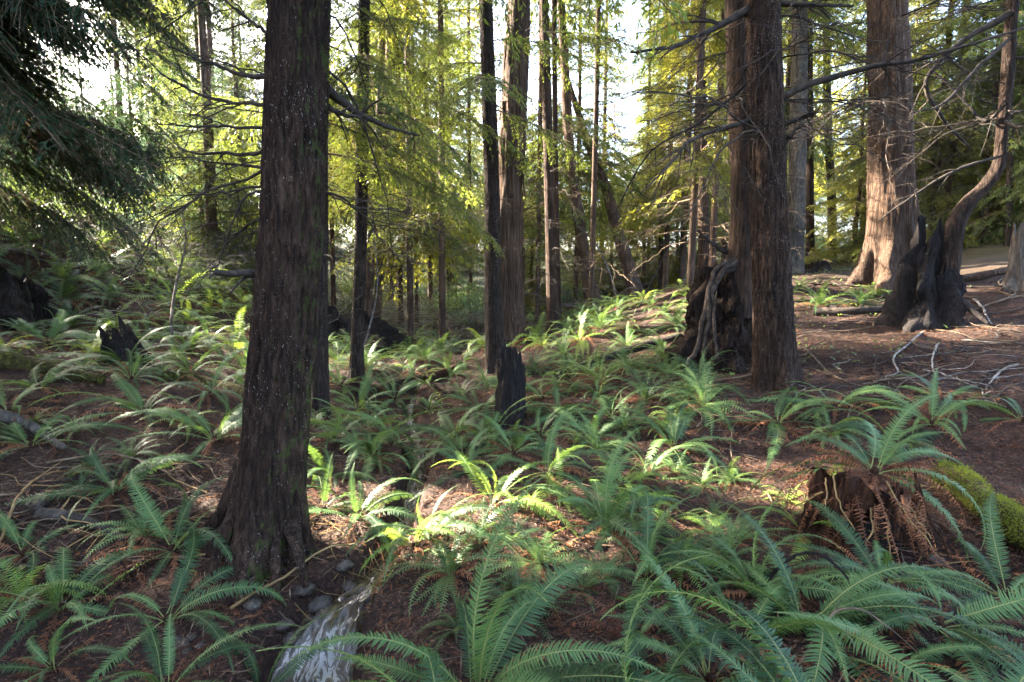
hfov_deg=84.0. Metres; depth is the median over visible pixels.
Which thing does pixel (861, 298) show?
sword fern
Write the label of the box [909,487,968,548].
fallen stick
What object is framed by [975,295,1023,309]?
fallen stick
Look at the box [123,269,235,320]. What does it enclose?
sword fern
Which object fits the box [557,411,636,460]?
sword fern
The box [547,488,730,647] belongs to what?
sword fern
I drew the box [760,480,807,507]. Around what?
sword fern
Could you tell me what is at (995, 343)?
fallen stick
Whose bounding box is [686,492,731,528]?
sword fern
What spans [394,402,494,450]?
sword fern
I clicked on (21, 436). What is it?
sword fern
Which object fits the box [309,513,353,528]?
fallen stick
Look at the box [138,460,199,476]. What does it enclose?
fallen stick
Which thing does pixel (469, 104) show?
conifer tree
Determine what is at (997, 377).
fallen stick
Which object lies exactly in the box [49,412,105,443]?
sword fern
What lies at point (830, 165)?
fir tree
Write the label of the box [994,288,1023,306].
fallen stick
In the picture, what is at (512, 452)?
sword fern
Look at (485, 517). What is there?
sword fern
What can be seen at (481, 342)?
sword fern
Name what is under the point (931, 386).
fallen stick
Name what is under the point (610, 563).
sword fern
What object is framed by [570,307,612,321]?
sword fern
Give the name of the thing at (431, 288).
conifer tree
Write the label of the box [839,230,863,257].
shrub
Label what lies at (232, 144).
conifer tree
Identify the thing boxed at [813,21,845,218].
conifer tree
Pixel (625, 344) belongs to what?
sword fern
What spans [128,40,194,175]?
conifer tree
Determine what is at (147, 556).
fallen stick
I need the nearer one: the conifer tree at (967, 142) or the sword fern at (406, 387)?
the sword fern at (406, 387)
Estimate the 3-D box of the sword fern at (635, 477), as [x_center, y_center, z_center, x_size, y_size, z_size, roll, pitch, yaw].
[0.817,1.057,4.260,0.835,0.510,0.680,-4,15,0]
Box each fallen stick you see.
[0,461,64,542]
[0,509,69,575]
[0,542,76,569]
[1,499,52,507]
[1,501,68,531]
[2,474,60,485]
[2,482,64,514]
[5,453,80,477]
[8,498,59,535]
[9,479,154,485]
[9,524,53,557]
[13,498,150,524]
[20,457,87,468]
[28,469,125,481]
[46,453,180,475]
[46,489,102,507]
[50,541,159,555]
[50,552,160,571]
[55,479,90,550]
[61,497,103,552]
[67,525,175,547]
[69,540,175,563]
[72,495,209,521]
[72,507,113,589]
[81,493,137,513]
[89,487,218,499]
[98,552,209,561]
[109,489,195,512]
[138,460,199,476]
[143,460,221,486]
[159,441,207,493]
[163,500,219,511]
[169,458,229,466]
[171,462,226,481]
[175,456,219,467]
[230,543,363,609]
[262,581,315,634]
[281,576,311,620]
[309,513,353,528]
[309,556,378,590]
[312,526,380,568]
[327,533,391,544]
[330,540,383,578]
[333,526,381,577]
[335,505,370,539]
[661,373,751,394]
[683,398,702,427]
[690,409,759,420]
[691,394,760,398]
[699,418,744,435]
[730,408,753,456]
[733,412,754,431]
[738,424,764,444]
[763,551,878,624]
[771,386,832,404]
[793,278,831,286]
[794,301,873,317]
[797,384,847,391]
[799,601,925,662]
[801,560,952,591]
[802,382,877,410]
[805,328,883,336]
[806,350,892,392]
[806,594,1012,654]
[815,283,874,286]
[818,279,860,286]
[820,282,885,297]
[829,326,873,331]
[830,578,872,634]
[832,357,851,369]
[835,340,880,341]
[836,377,888,403]
[840,318,875,321]
[847,384,900,417]
[862,374,877,384]
[864,355,882,374]
[869,395,942,405]
[873,374,904,381]
[878,362,958,379]
[881,330,924,386]
[884,378,907,397]
[887,356,919,370]
[891,377,984,389]
[898,361,964,371]
[901,340,936,349]
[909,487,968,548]
[911,343,939,376]
[912,553,979,565]
[916,357,968,364]
[919,545,981,603]
[922,516,972,525]
[922,561,979,565]
[923,369,975,383]
[927,349,992,354]
[934,341,983,355]
[936,329,1016,341]
[936,373,1023,380]
[938,367,1023,379]
[939,382,1023,399]
[940,324,1023,327]
[941,354,1010,369]
[951,343,968,357]
[953,345,1023,354]
[955,362,1023,387]
[956,376,983,393]
[958,375,996,385]
[961,339,1023,344]
[964,293,1010,298]
[966,285,1002,287]
[969,357,991,389]
[971,381,1006,407]
[972,298,991,323]
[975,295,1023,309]
[978,339,1018,344]
[980,548,1018,582]
[983,306,1023,313]
[984,330,1023,338]
[986,363,1018,387]
[989,362,1015,370]
[993,278,1015,303]
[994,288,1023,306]
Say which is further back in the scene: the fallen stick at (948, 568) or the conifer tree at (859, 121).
the conifer tree at (859, 121)
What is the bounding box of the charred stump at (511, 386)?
[492,345,526,429]
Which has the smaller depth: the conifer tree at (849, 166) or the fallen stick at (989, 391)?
the fallen stick at (989, 391)
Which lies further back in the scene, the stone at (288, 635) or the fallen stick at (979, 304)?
the fallen stick at (979, 304)
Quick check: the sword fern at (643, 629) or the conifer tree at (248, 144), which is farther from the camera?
the conifer tree at (248, 144)
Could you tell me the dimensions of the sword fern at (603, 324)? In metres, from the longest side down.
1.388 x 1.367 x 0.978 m
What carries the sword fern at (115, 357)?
on the forest floor
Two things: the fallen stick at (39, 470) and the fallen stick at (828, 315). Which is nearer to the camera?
the fallen stick at (39, 470)
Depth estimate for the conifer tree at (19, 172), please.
13.51 m
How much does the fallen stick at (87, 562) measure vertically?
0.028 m
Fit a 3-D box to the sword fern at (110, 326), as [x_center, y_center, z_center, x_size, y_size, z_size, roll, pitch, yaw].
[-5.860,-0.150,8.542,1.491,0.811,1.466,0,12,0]
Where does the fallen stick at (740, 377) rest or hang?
on the forest floor
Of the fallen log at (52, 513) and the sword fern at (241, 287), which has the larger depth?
the sword fern at (241, 287)
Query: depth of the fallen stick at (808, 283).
9.75 m
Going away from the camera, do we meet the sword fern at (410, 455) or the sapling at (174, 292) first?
the sword fern at (410, 455)
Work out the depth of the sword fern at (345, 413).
6.55 m
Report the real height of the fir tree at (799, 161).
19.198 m
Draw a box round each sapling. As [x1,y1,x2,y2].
[125,205,223,349]
[332,210,414,353]
[572,224,617,301]
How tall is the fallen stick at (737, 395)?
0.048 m
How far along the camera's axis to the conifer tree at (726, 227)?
16.27 m
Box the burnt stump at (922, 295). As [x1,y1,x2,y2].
[873,215,989,333]
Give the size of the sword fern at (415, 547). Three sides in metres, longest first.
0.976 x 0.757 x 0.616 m
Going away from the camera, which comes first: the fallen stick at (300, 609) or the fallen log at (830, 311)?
the fallen stick at (300, 609)
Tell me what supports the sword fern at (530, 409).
on the forest floor
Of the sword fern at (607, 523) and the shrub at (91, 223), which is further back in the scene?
the shrub at (91, 223)
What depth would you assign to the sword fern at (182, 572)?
2.89 m
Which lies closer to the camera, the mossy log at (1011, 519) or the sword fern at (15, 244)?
the mossy log at (1011, 519)
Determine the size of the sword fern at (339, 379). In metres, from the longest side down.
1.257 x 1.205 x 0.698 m
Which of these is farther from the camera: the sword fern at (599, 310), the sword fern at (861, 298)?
the sword fern at (599, 310)
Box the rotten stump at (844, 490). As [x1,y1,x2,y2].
[775,467,982,579]
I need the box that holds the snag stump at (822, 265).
[805,258,835,272]
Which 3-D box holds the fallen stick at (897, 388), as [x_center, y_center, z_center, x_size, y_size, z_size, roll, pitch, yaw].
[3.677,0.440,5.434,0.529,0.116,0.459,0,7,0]
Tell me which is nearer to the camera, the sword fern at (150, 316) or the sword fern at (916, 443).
the sword fern at (916, 443)
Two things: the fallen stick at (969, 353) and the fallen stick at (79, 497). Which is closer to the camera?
the fallen stick at (79, 497)
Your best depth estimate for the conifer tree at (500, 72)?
56.59 m
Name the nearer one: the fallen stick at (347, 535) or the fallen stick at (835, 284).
the fallen stick at (347, 535)
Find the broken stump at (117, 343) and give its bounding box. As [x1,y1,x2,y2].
[98,316,154,363]
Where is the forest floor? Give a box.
[0,185,1023,681]
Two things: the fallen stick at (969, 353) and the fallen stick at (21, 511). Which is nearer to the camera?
the fallen stick at (21, 511)
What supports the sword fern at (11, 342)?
on the forest floor
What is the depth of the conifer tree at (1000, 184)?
13.58 m
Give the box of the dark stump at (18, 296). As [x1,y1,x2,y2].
[0,265,75,329]
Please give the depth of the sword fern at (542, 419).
5.98 m
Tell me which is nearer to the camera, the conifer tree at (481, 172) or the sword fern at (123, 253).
the sword fern at (123, 253)
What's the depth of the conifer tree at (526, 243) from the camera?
35.52 m
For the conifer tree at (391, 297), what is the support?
on the forest floor
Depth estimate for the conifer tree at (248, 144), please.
25.26 m
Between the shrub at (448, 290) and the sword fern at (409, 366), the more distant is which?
the shrub at (448, 290)
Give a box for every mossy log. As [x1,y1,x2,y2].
[0,351,105,383]
[162,371,243,395]
[923,456,1023,552]
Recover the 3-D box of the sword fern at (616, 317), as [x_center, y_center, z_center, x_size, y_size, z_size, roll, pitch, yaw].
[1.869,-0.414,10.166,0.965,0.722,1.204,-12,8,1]
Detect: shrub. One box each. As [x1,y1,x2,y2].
[0,168,90,230]
[4,187,71,237]
[53,177,123,224]
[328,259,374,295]
[328,285,373,317]
[373,287,394,304]
[384,296,541,349]
[406,281,425,296]
[413,272,484,327]
[414,297,438,325]
[420,285,472,327]
[430,289,466,328]
[436,277,484,333]
[445,276,483,306]
[445,277,479,299]
[448,299,484,328]
[449,281,482,308]
[561,284,580,307]
[564,280,609,303]
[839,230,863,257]
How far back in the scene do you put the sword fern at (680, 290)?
10.44 m
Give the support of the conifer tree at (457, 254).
on the forest floor
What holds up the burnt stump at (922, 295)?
on the forest floor
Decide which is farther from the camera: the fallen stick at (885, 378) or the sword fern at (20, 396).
the fallen stick at (885, 378)
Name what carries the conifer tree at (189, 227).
on the forest floor
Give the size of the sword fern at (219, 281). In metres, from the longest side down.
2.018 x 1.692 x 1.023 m
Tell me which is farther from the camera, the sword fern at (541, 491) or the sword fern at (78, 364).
the sword fern at (78, 364)
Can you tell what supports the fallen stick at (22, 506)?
on the forest floor
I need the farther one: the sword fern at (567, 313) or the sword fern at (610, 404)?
the sword fern at (567, 313)
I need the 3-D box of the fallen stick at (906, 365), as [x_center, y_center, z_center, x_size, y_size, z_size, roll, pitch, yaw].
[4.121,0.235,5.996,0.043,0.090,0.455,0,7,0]
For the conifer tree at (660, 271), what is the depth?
18.66 m
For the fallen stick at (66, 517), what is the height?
0.057 m
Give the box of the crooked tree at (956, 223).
[815,0,1023,275]
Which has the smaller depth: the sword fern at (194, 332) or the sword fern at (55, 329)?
the sword fern at (55, 329)
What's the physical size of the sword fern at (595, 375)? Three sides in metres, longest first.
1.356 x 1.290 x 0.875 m
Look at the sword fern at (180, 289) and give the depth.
10.55 m
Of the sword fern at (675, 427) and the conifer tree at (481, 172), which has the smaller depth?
the sword fern at (675, 427)
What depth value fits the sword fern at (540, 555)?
3.04 m
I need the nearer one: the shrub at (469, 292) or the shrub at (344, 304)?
the shrub at (344, 304)
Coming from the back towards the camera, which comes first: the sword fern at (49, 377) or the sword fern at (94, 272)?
the sword fern at (94, 272)
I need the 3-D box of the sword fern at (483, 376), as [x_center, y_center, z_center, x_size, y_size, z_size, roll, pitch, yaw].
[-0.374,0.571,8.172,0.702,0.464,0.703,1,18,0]
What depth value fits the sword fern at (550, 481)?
3.95 m
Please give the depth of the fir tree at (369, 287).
12.78 m
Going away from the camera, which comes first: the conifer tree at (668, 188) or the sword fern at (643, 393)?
the sword fern at (643, 393)
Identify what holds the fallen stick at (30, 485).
on the forest floor
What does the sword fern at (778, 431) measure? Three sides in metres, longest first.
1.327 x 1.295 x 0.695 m
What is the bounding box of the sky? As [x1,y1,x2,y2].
[34,0,1022,249]
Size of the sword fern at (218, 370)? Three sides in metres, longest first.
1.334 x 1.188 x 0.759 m
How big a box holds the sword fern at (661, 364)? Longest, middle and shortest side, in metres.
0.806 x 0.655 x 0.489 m
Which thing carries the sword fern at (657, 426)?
on the forest floor
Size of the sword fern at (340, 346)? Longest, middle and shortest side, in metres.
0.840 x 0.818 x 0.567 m
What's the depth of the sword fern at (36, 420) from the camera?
4.68 m
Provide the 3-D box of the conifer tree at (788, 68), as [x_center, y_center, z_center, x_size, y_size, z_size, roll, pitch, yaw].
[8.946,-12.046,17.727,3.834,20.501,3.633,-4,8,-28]
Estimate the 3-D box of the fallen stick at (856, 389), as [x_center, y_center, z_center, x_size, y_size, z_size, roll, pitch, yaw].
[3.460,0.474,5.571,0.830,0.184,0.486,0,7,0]
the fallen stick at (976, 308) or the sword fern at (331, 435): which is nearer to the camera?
the sword fern at (331, 435)
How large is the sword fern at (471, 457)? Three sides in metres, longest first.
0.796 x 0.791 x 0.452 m
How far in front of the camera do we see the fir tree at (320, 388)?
6.62 m
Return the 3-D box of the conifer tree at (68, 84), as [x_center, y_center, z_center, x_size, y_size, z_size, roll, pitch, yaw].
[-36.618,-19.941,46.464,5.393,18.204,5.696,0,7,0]
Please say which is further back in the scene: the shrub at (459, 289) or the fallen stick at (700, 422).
the shrub at (459, 289)
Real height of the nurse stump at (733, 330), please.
1.540 m
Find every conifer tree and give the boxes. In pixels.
[0,54,59,201]
[4,34,76,204]
[38,48,81,115]
[46,43,139,240]
[65,1,187,193]
[85,1,167,230]
[95,7,137,193]
[99,32,183,253]
[108,0,188,217]
[114,4,261,295]
[126,0,259,216]
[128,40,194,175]
[129,110,190,256]
[132,0,225,241]
[134,2,192,194]
[144,0,265,184]
[144,8,199,198]
[158,81,250,269]
[159,108,196,243]
[178,2,263,268]
[196,0,349,284]
[201,64,258,260]
[216,7,264,214]
[221,62,438,306]
[226,82,259,227]
[328,0,484,343]
[328,12,354,240]
[328,225,345,257]
[329,4,420,269]
[330,0,535,347]
[334,8,430,299]
[334,220,352,241]
[335,0,437,325]
[349,228,406,286]
[350,0,483,322]
[393,0,479,315]
[393,0,483,301]
[418,0,483,281]
[418,253,466,287]
[421,0,501,289]
[422,144,481,275]
[445,1,483,284]
[449,0,628,327]
[456,0,585,313]
[464,98,484,267]
[467,102,498,212]
[480,127,544,272]
[496,67,501,126]
[524,0,663,305]
[524,0,699,313]
[524,96,573,315]
[534,82,576,249]
[559,0,641,259]
[560,188,617,294]
[569,103,640,297]
[590,0,808,291]
[596,0,688,289]
[601,0,729,288]
[607,149,675,291]
[612,0,717,290]
[617,5,692,236]
[623,71,640,184]
[631,0,835,266]
[632,20,656,237]
[633,95,697,292]
[641,6,725,283]
[651,5,791,262]
[666,6,728,249]
[668,84,729,276]
[679,14,729,222]
[693,7,857,211]
[706,4,791,220]
[783,0,839,175]
[787,151,826,253]
[787,159,825,239]
[804,50,867,264]
[807,0,956,231]
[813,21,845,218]
[814,0,931,227]
[814,77,832,233]
[828,0,867,243]
[838,0,1023,234]
[839,0,974,217]
[852,41,974,262]
[910,0,1023,244]
[913,2,1019,247]
[922,19,983,218]
[934,5,1023,248]
[939,47,1019,235]
[952,9,1023,246]
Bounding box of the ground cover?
[13,217,971,436]
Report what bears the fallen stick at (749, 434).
on the forest floor
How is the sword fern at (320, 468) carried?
on the forest floor
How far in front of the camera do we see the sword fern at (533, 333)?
9.64 m
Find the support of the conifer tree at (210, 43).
on the forest floor
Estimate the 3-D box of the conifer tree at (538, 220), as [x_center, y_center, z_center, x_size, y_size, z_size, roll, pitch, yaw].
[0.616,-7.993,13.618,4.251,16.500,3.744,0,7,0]
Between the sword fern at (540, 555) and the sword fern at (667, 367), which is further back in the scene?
the sword fern at (667, 367)
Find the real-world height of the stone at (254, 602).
0.074 m
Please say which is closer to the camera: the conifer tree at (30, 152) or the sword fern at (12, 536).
the sword fern at (12, 536)
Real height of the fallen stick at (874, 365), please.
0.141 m
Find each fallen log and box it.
[33,507,130,542]
[382,376,454,394]
[421,362,464,385]
[554,333,681,378]
[813,306,881,315]
[960,267,1006,281]
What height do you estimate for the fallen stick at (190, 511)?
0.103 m
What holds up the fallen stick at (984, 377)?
on the forest floor
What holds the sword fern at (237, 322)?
on the forest floor
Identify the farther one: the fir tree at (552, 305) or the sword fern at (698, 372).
the fir tree at (552, 305)
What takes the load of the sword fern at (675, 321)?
on the forest floor
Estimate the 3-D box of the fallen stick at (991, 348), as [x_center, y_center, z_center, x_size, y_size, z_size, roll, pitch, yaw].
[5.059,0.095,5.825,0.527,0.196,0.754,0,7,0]
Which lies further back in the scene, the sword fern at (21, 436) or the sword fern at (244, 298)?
the sword fern at (244, 298)
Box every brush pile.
[0,146,250,322]
[66,178,339,307]
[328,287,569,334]
[459,273,646,332]
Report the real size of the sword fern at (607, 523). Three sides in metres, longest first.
1.332 x 1.082 x 1.020 m
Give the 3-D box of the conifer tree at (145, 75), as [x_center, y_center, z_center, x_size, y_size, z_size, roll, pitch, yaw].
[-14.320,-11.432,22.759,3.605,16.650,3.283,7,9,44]
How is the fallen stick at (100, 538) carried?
on the forest floor
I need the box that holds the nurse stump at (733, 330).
[660,262,751,374]
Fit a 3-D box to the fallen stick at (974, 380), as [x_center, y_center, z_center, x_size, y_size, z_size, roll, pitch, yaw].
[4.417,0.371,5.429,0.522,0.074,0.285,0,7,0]
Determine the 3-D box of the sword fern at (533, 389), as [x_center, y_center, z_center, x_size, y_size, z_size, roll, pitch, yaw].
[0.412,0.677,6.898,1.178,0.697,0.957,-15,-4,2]
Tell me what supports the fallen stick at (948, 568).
on the forest floor
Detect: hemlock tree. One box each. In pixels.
[0,0,230,279]
[205,0,533,387]
[567,0,1023,391]
[574,0,1010,366]
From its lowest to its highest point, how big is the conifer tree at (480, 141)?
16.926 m
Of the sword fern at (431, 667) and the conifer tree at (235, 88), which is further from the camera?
the conifer tree at (235, 88)
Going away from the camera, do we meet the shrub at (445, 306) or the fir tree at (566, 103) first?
the fir tree at (566, 103)
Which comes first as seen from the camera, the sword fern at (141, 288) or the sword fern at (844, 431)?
the sword fern at (844, 431)
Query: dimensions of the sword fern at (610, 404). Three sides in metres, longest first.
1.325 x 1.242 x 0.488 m
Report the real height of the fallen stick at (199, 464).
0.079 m
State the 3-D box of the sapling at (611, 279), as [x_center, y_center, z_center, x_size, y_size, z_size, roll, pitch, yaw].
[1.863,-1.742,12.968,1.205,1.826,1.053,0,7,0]
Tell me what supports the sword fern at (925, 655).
on the forest floor
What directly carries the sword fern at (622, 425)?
on the forest floor
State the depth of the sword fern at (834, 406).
5.22 m
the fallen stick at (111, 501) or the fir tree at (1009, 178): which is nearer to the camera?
the fallen stick at (111, 501)
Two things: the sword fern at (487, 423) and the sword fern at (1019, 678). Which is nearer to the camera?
the sword fern at (1019, 678)
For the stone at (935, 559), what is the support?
on the forest floor
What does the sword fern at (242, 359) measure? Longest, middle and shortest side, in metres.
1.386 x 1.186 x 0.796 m
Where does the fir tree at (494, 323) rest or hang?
on the forest floor
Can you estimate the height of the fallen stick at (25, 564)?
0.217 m
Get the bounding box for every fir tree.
[0,0,691,609]
[183,0,484,418]
[328,0,463,316]
[329,0,468,318]
[383,0,601,374]
[454,0,666,335]
[472,0,651,308]
[473,0,636,321]
[598,0,789,266]
[706,0,925,272]
[782,0,866,269]
[783,0,866,258]
[910,0,1023,246]
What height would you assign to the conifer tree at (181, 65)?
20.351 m
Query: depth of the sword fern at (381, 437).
4.95 m
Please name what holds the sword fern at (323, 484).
on the forest floor
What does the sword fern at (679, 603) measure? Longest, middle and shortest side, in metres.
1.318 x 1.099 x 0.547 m
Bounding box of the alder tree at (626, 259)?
[549,21,672,297]
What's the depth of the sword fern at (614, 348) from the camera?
8.29 m
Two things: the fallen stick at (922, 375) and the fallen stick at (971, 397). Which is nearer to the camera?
the fallen stick at (971, 397)
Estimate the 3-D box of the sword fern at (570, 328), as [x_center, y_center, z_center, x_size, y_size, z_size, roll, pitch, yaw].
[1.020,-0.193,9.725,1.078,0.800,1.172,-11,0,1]
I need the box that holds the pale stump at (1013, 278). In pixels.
[1000,222,1023,291]
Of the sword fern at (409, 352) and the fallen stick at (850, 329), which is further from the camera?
the sword fern at (409, 352)
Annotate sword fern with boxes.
[0,221,120,272]
[0,223,58,265]
[0,318,61,337]
[0,321,50,336]
[0,335,52,353]
[0,345,105,363]
[0,358,118,398]
[0,379,75,425]
[0,415,144,461]
[0,445,219,524]
[0,509,83,590]
[0,547,134,680]
[0,558,108,630]
[0,614,135,681]
[1,258,64,290]
[6,309,96,351]
[18,403,56,431]
[29,372,207,432]
[31,295,65,318]
[34,293,109,336]
[36,257,123,313]
[42,323,147,358]
[43,249,113,295]
[44,248,142,297]
[44,466,102,499]
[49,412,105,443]
[53,520,286,681]
[58,440,123,480]
[59,471,232,606]
[61,327,109,347]
[63,274,140,313]
[63,325,193,370]
[66,195,167,265]
[67,346,115,373]
[69,232,148,283]
[70,493,194,561]
[71,320,169,353]
[72,299,166,338]
[79,222,133,260]
[83,348,207,386]
[97,435,176,478]
[98,603,300,681]
[106,404,241,459]
[110,237,187,275]
[110,292,183,331]
[120,279,156,294]
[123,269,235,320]
[124,259,190,292]
[125,312,187,343]
[129,282,190,312]
[133,248,206,289]
[134,326,224,359]
[139,353,181,382]
[142,337,244,381]
[143,339,214,365]
[143,407,223,441]
[146,298,224,330]
[151,252,225,297]
[153,238,220,279]
[153,278,201,295]
[155,347,247,415]
[160,310,248,346]
[166,317,198,332]
[167,290,235,324]
[176,263,246,299]
[177,325,215,338]
[179,276,234,300]
[185,381,242,422]
[186,260,220,290]
[189,277,250,318]
[191,314,248,359]
[200,306,249,344]
[204,244,252,293]
[209,277,252,304]
[211,335,248,384]
[211,610,348,681]
[213,319,249,332]
[221,285,251,306]
[221,294,251,318]
[223,268,252,295]
[223,375,243,386]
[256,645,594,681]
[286,470,684,681]
[307,442,378,491]
[307,454,400,519]
[307,464,425,569]
[309,397,420,460]
[311,405,372,424]
[311,409,450,486]
[311,412,325,429]
[313,404,370,433]
[314,406,415,436]
[328,332,343,346]
[328,335,349,352]
[328,341,375,370]
[329,361,348,379]
[329,361,380,403]
[329,362,413,426]
[330,330,389,358]
[331,332,394,353]
[331,407,438,479]
[333,335,402,382]
[336,388,353,400]
[338,427,386,454]
[345,447,399,474]
[345,485,515,580]
[358,507,482,600]
[368,376,425,417]
[371,367,402,395]
[373,350,436,383]
[380,515,498,621]
[383,337,433,361]
[389,332,422,352]
[389,336,452,369]
[392,336,435,357]
[392,424,534,481]
[393,367,453,394]
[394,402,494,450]
[398,323,431,342]
[399,392,457,422]
[410,428,514,500]
[411,581,499,657]
[412,329,469,354]
[414,324,447,344]
[415,331,424,349]
[417,348,477,383]
[420,386,494,434]
[424,329,465,349]
[425,485,527,568]
[429,451,579,539]
[433,395,561,460]
[435,327,475,346]
[439,378,487,401]
[441,337,484,374]
[443,430,471,451]
[449,328,484,354]
[457,426,486,440]
[462,362,497,387]
[462,523,598,592]
[471,550,587,644]
[474,367,558,405]
[474,412,578,473]
[478,514,556,559]
[479,405,613,488]
[484,419,539,447]
[486,564,542,599]
[495,380,596,430]
[506,312,554,346]
[513,426,680,571]
[514,486,548,502]
[515,406,583,437]
[518,344,553,376]
[521,319,569,352]
[525,371,577,402]
[526,311,545,327]
[526,403,545,415]
[530,447,594,518]
[536,328,584,366]
[536,365,583,394]
[541,343,650,393]
[542,350,585,371]
[543,301,583,326]
[544,312,602,336]
[546,358,590,379]
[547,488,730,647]
[549,406,658,455]
[549,548,631,611]
[551,351,617,379]
[551,403,584,427]
[552,304,610,360]
[553,305,600,331]
[554,386,673,439]
[556,591,686,681]
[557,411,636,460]
[559,377,625,402]
[560,377,585,397]
[565,301,597,319]
[565,432,589,447]
[568,541,824,681]
[569,302,626,333]
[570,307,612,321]
[570,487,691,540]
[575,302,604,313]
[577,536,645,596]
[578,415,610,426]
[579,503,682,564]
[580,294,624,312]
[580,455,674,491]
[586,298,620,322]
[592,393,620,413]
[594,295,638,322]
[594,343,637,362]
[595,442,706,484]
[596,335,659,375]
[597,466,687,537]
[599,393,667,446]
[600,295,638,309]
[600,586,808,681]
[601,306,659,340]
[602,540,854,670]
[604,360,693,424]
[609,323,643,350]
[617,401,741,477]
[619,295,645,308]
[620,555,781,681]
[621,353,700,387]
[622,290,664,302]
[622,325,689,374]
[625,353,654,372]
[629,291,670,313]
[633,328,666,355]
[634,416,689,443]
[637,352,683,373]
[641,298,686,336]
[644,300,684,319]
[645,448,701,481]
[648,395,696,430]
[649,483,683,512]
[651,534,742,592]
[657,381,721,405]
[659,351,757,436]
[660,484,943,660]
[661,340,750,406]
[662,279,687,298]
[665,324,686,335]
[665,457,739,498]
[671,293,688,311]
[672,512,737,538]
[679,455,769,492]
[685,501,1023,681]
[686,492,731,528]
[689,512,774,591]
[690,510,798,549]
[698,387,853,472]
[726,497,884,564]
[745,394,985,560]
[747,381,917,431]
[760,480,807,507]
[774,584,1012,681]
[780,488,807,520]
[781,500,1023,645]
[786,406,885,451]
[792,277,828,295]
[793,279,856,315]
[795,630,1023,681]
[797,568,1023,681]
[809,408,960,475]
[834,285,882,306]
[841,282,892,299]
[850,368,996,448]
[892,371,990,430]
[897,492,1023,607]
[946,394,1023,435]
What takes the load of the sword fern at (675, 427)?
on the forest floor
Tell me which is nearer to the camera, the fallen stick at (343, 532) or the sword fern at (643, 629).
the sword fern at (643, 629)
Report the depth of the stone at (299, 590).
3.14 m
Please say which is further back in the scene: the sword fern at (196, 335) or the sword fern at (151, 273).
the sword fern at (151, 273)
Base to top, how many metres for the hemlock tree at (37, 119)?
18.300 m
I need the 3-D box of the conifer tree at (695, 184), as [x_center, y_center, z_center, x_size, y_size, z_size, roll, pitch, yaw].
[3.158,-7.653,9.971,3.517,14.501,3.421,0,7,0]
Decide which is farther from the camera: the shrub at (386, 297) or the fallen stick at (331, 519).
the shrub at (386, 297)
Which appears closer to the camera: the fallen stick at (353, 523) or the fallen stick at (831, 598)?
the fallen stick at (831, 598)
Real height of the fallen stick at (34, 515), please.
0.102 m
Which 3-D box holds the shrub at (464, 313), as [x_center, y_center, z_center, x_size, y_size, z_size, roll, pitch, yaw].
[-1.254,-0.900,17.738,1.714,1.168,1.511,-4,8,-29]
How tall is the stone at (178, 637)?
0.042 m
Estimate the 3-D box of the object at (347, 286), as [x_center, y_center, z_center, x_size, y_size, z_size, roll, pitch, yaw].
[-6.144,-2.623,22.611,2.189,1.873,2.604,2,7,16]
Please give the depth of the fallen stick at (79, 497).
3.72 m
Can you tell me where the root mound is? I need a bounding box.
[328,305,415,356]
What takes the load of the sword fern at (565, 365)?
on the forest floor
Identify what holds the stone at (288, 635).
on the forest floor
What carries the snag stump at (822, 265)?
on the forest floor
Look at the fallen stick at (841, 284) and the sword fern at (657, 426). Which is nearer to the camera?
the sword fern at (657, 426)
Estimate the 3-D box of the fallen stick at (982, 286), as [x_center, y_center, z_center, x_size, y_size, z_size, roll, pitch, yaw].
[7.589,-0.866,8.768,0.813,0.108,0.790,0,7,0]
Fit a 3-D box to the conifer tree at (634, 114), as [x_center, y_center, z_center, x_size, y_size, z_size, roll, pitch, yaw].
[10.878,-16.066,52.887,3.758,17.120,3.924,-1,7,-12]
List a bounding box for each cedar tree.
[447,0,573,344]
[706,0,1023,294]
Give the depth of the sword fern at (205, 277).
12.07 m
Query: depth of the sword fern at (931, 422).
4.83 m
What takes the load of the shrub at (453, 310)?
on the forest floor
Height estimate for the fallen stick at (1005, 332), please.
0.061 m
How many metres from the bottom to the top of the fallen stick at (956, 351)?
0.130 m
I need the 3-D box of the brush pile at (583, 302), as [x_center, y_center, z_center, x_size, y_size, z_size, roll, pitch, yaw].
[1.094,-0.657,13.748,4.842,2.103,3.538,0,7,0]
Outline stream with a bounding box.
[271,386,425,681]
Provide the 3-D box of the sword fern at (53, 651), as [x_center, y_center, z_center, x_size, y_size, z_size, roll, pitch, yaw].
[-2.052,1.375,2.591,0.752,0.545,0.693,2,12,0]
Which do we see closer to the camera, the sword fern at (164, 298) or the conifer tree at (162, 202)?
the sword fern at (164, 298)
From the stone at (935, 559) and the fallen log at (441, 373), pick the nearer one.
the stone at (935, 559)
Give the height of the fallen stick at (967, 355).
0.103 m
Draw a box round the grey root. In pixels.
[0,409,66,449]
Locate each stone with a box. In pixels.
[25,497,48,508]
[170,635,182,642]
[175,638,190,650]
[181,646,191,653]
[186,632,197,641]
[194,641,206,648]
[243,595,261,611]
[275,617,293,632]
[282,629,300,645]
[293,581,315,597]
[308,594,333,613]
[336,558,354,571]
[340,580,356,592]
[925,554,946,563]

